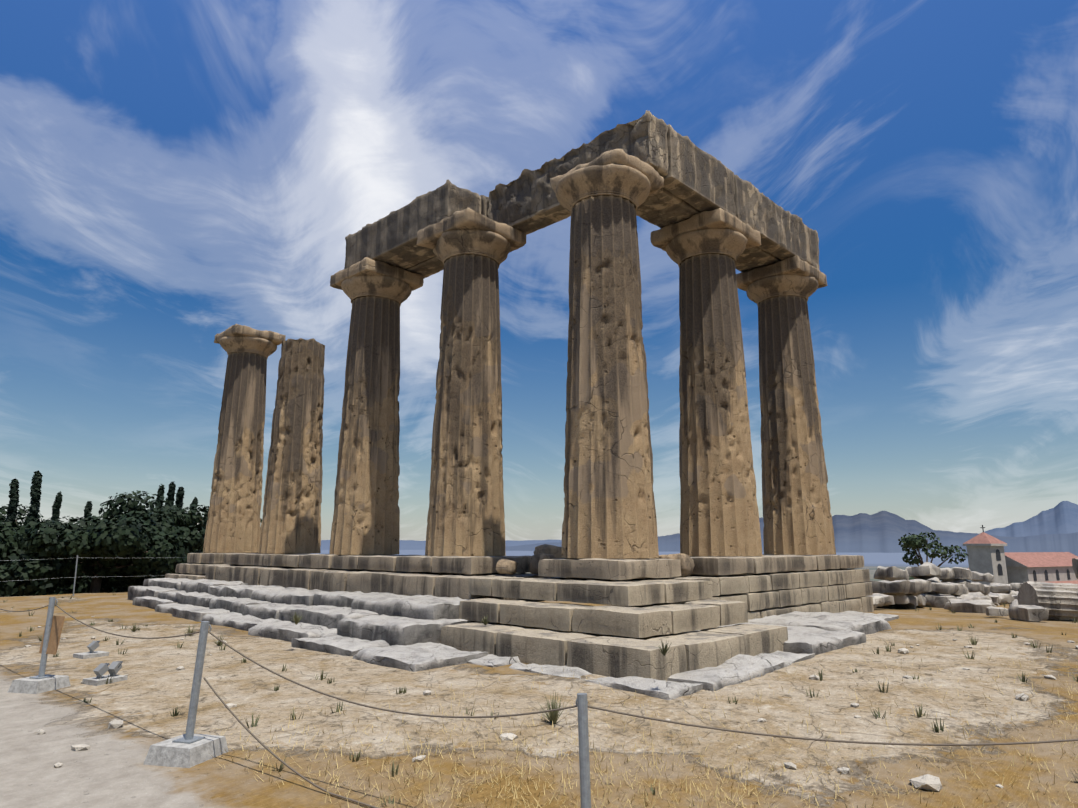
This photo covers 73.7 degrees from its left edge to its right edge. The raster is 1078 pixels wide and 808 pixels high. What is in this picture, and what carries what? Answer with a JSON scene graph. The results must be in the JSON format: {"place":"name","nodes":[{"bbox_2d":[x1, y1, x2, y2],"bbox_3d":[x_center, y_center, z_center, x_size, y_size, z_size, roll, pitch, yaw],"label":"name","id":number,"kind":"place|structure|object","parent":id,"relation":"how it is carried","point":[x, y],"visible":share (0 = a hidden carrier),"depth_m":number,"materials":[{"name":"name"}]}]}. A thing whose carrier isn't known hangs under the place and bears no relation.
{"place":"outdoors","nodes":[
{"label":"outdoors","id":0,"kind":"place"},
{"bbox_2d":[320,539,561,549],"bbox_3d":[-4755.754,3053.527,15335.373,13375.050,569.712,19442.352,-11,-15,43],"label":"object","id":1,"kind":"structure","parent":0,"point":[405,545],"depth_m":18824.22,"materials":[{"name":"blue"}]},
{"bbox_2d":[0,550,1077,807],"bbox_3d":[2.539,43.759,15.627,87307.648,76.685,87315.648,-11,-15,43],"label":"ground","id":2,"kind":"structure","parent":0,"point":[144,702],"depth_m":6.98,"materials":[{"name":"brown soil"}]},
{"bbox_2d":[5,479,19,530],"bbox_3d":[-25.968,10.054,34.524,4.995,12.988,5.238,-11,-15,43],"label":"cypress tree","id":3,"kind":"object","parent":2,"relation":"on","point":[12,509],"visible":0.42,"depth_m":35.37,"materials":[{"name":"green plant"}]},
{"bbox_2d":[1,470,42,596],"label":"cypress tree","id":4,"kind":"object","parent":2,"relation":"on","point":[35,492],"visible":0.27,"depth_m":32.63,"materials":[{"name":"green plant"}]},
{"bbox_2d":[8,597,70,693],"bbox_3d":[-5.957,2.892,8.677,0.440,1.081,0.460,-3,-12,15],"label":"fence post","id":5,"kind":"object","parent":2,"relation":"on","point":[42,682],"visible":0.92,"depth_m":8.63,"materials":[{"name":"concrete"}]},
{"bbox_2d":[0,504,80,584],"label":"tree","id":6,"kind":"object","parent":2,"relation":"on","point":[3,513],"visible":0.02,"depth_m":43.08,"materials":[{"name":"green plant"}]},
{"bbox_2d":[0,529,84,595],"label":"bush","id":7,"kind":"object","parent":2,"relation":"on","point":[80,578],"depth_m":28.21,"materials":[{"name":"green plant"}]},
{"bbox_2d":[7,577,83,593],"bbox_3d":[-26.100,10.589,33.255,6.534,11.446,8.970,-28,-30,67],"label":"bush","id":8,"kind":"object","parent":2,"relation":"on","point":[70,590],"visible":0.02,"depth_m":33.70,"materials":[{"name":"green plant"}]},
{"bbox_2d":[50,491,62,527],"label":"cypress tree","id":9,"kind":"object","parent":2,"relation":"on","point":[56,506],"visible":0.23,"depth_m":41.29,"materials":[{"name":"green plant"}]},
{"bbox_2d":[0,520,123,596],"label":"tree","id":10,"kind":"object","parent":2,"relation":"on","point":[42,540],"visible":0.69,"depth_m":24.95,"materials":[{"name":"green plant"}]},
{"bbox_2d":[43,516,80,527],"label":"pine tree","id":11,"kind":"object","parent":2,"relation":"on","point":[47,520],"depth_m":45.46,"materials":[{"name":"green plant"}]},
{"bbox_2d":[66,579,90,593],"bbox_3d":[-24.194,11.774,36.678,7.309,10.540,5.660,-11,-15,43],"label":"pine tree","id":12,"kind":"object","parent":2,"relation":"on","point":[81,584],"visible":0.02,"depth_m":35.34,"materials":[{"name":"green plant"}]},
{"bbox_2d":[0,555,174,595],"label":"wire fence","id":13,"kind":"object","parent":2,"relation":"on","point":[76,571],"visible":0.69,"depth_m":23.50,"materials":[{"name":"metal"}]},
{"bbox_2d":[84,501,92,525],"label":"cypress tree","id":14,"kind":"object","parent":2,"relation":"on","point":[88,509],"visible":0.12,"depth_m":43.74,"materials":[{"name":"green plant"}]},
{"bbox_2d":[73,641,108,658],"bbox_3d":[-6.876,3.773,11.049,0.300,0.241,0.380,-7,-13,32],"label":"floodlight","id":15,"kind":"object","parent":2,"relation":"on","point":[92,647],"visible":0.94,"depth_m":11.01,"materials":[{"name":"grey"}]},
{"bbox_2d":[0,515,189,592],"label":"tree","id":16,"kind":"object","parent":2,"relation":"on","point":[101,539],"visible":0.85,"depth_m":26.02,"materials":[{"name":"green plant"}]},
{"bbox_2d":[23,490,172,595],"bbox_3d":[-20.477,9.369,33.258,6.053,10.712,6.831,5,-12,-23],"label":"tree","id":17,"kind":"object","parent":2,"relation":"on","point":[129,505],"visible":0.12,"depth_m":33.55,"materials":[{"name":"green plant"}]},
{"bbox_2d":[82,661,127,685],"bbox_3d":[-5.397,3.352,8.954,0.300,0.241,0.380,-6,-13,26],"label":"floodlight","id":18,"kind":"object","parent":2,"relation":"on","point":[102,669],"visible":0.92,"depth_m":8.90,"materials":[{"name":"grey"}]},
{"bbox_2d":[88,505,192,592],"bbox_3d":[-17.349,8.204,32.039,6.900,7.491,5.251,-11,-15,43],"label":"tree","id":19,"kind":"object","parent":2,"relation":"on","point":[166,513],"visible":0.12,"depth_m":32.15,"materials":[{"name":"green plant"}]},
{"bbox_2d":[95,521,205,589],"bbox_3d":[-15.762,6.788,29.518,4.740,3.933,5.120,-11,-15,43],"label":"tree","id":20,"kind":"object","parent":2,"relation":"on","point":[195,537],"visible":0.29,"depth_m":29.27,"materials":[{"name":"green plant"}]},
{"bbox_2d":[154,484,164,506],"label":"cypress tree","id":21,"kind":"object","parent":2,"relation":"on","point":[161,490],"visible":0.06,"depth_m":40.57,"materials":[{"name":"green plant"}]},
{"bbox_2d":[165,482,175,506],"bbox_3d":[-20.025,10.539,37.955,2.287,12.892,2.442,-11,-15,43],"label":"cypress tree","id":22,"kind":"object","parent":2,"relation":"on","point":[171,493],"visible":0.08,"depth_m":38.98,"materials":[{"name":"green plant"}]},
{"bbox_2d":[175,487,184,521],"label":"cypress tree","id":23,"kind":"object","parent":2,"relation":"on","point":[179,497],"visible":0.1,"depth_m":41.81,"materials":[{"name":"green plant"}]},
{"bbox_2d":[143,621,228,767],"bbox_3d":[-2.843,2.348,5.909,0.440,1.082,0.460,-3,-12,15],"label":"rope post","id":24,"kind":"object","parent":2,"relation":"on","point":[189,748],"visible":0.98,"depth_m":5.79,"materials":[{"name":"metal"}]},
{"bbox_2d":[176,504,208,552],"bbox_3d":[-15.950,8.403,33.631,3.921,7.337,5.851,1,-11,-5],"label":"pine tree","id":25,"kind":"object","parent":2,"relation":"on","point":[200,519],"visible":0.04,"depth_m":33.53,"materials":[{"name":"green plant"}]},
{"bbox_2d":[188,497,197,525],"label":"cypress tree","id":26,"kind":"object","parent":2,"relation":"on","point":[195,500],"visible":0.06,"depth_m":43.88,"materials":[{"name":"green plant"}]},
{"bbox_2d":[127,578,898,699],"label":"cut rock steps","id":27,"kind":"structure","parent":2,"relation":"on","point":[392,630],"depth_m":12.13,"materials":[{"name":"grey stone"}]},
{"bbox_2d":[165,553,863,601],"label":"stylobate blocks","id":28,"kind":"structure","parent":2,"relation":"on","point":[436,576],"depth_m":15.17,"materials":[{"name":"stone"}]},
{"bbox_2d":[203,324,285,552],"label":"column","id":29,"kind":"structure","parent":28,"relation":"on","point":[233,523],"depth_m":24.04,"materials":[{"name":"beige stone"}]},
{"bbox_2d":[258,338,324,553],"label":"broken column","id":30,"kind":"structure","parent":28,"relation":"on","point":[291,522],"depth_m":21.14,"materials":[{"name":"beige stone"}]},
{"bbox_2d":[329,257,423,554],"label":"column","id":31,"kind":"structure","parent":28,"relation":"on","point":[366,517],"depth_m":18.55,"materials":[{"name":"beige stone"}]},
{"bbox_2d":[344,110,818,278],"bbox_3d":[1.171,-4.221,19.877,9.535,1.258,9.118,-11,-15,43],"label":"architrave","id":32,"kind":"object","parent":31,"relation":"on","point":[697,180],"visible":0.58,"depth_m":16.83,"materials":[{"name":"stone"}]},
{"bbox_2d":[416,208,525,555],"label":"column","id":33,"kind":"structure","parent":28,"relation":"on","point":[471,248],"depth_m":15.79,"materials":[{"name":"beige stone"}]},
{"bbox_2d":[550,149,663,558],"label":"corner column","id":34,"kind":"structure","parent":28,"relation":"on","point":[609,508],"depth_m":13.00,"materials":[{"name":"beige stone"}]},
{"bbox_2d":[650,208,762,555],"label":"column","id":35,"kind":"structure","parent":28,"relation":"on","point":[719,511],"depth_m":15.78,"materials":[{"name":"beige stone"}]},
{"bbox_2d":[736,255,835,554],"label":"column","id":36,"kind":"structure","parent":28,"relation":"on","point":[797,517],"depth_m":18.49,"materials":[{"name":"beige stone"}]},
{"bbox_2d":[3,563,1077,807],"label":"grass tufts","id":37,"kind":"object","parent":2,"relation":"on","point":[553,715],"visible":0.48,"depth_m":6.06,"materials":[{"name":"plant"}]},
{"bbox_2d":[11,604,1077,790],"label":"loose stones","id":38,"kind":"object","parent":2,"relation":"on","point":[931,782],"visible":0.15,"depth_m":6.48,"materials":[{"name":"grey stone"}]},
{"bbox_2d":[575,693,590,807],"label":"rope post","id":39,"kind":"object","parent":2,"relation":"on","point":[581,703],"visible":1,"depth_m":4.39,"materials":[{"name":"metal"}]},
{"bbox_2d":[0,604,1077,807],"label":"barrier ropes","id":40,"kind":"object","parent":39,"relation":"attached to","point":[529,713],"visible":0.94,"depth_m":4.80,"materials":[{"name":"grey fabric"}]},
{"bbox_2d":[440,569,873,680],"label":"stone steps","id":41,"kind":"structure","parent":2,"relation":"on","point":[669,609],"depth_m":10.79,"materials":[{"name":"stone"}]},
{"bbox_2d":[496,544,1077,612],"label":"rubble blocks","id":42,"kind":"structure","parent":2,"relation":"on","point":[955,589],"depth_m":20.98,"materials":[{"name":"stone"}]},
{"bbox_2d":[898,531,968,566],"bbox_3d":[19.597,8.055,35.741,2.793,3.471,2.519,6,-13,-28],"label":"fig tree","id":43,"kind":"object","parent":2,"relation":"on","point":[915,543],"visible":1,"depth_m":35.81,"materials":[{"name":"green plant"}]},
{"bbox_2d":[963,525,1077,584],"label":"village church","id":44,"kind":"structure","parent":2,"relation":"on","point":[986,553],"depth_m":123.02,"materials":[{"name":"paint"}]},
{"bbox_2d":[986,581,1077,621],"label":"fallen column drum","id":45,"kind":"object","parent":2,"relation":"on","point":[1040,601],"visible":0.94,"depth_m":16.09,"materials":[{"name":"stone"}]},
{"bbox_2d":[0,0,1077,540],"label":"sky","id":46,"kind":"structure","parent":0,"point":[175,174],"materials":[{"name":"blue"}]},
{"bbox_2d":[505,511,1021,552],"bbox_3d":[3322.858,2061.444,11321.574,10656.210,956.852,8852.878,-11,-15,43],"label":"geraneia mountains","id":47,"kind":"structure","parent":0,"point":[882,532],"depth_m":11394.38,"materials":[{"name":"blue"}]},
{"bbox_2d":[949,532,1077,557],"bbox_3d":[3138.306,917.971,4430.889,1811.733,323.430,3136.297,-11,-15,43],"label":"foothills","id":48,"kind":"structure","parent":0,"point":[1063,542],"depth_m":5069.91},
{"bbox_2d":[985,501,1077,536],"bbox_3d":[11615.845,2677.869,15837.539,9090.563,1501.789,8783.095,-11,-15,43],"label":"mountains","id":49,"kind":"structure","parent":0,"point":[1061,517],"depth_m":17354.44,"materials":[{"name":"blue stone"}]}
]}

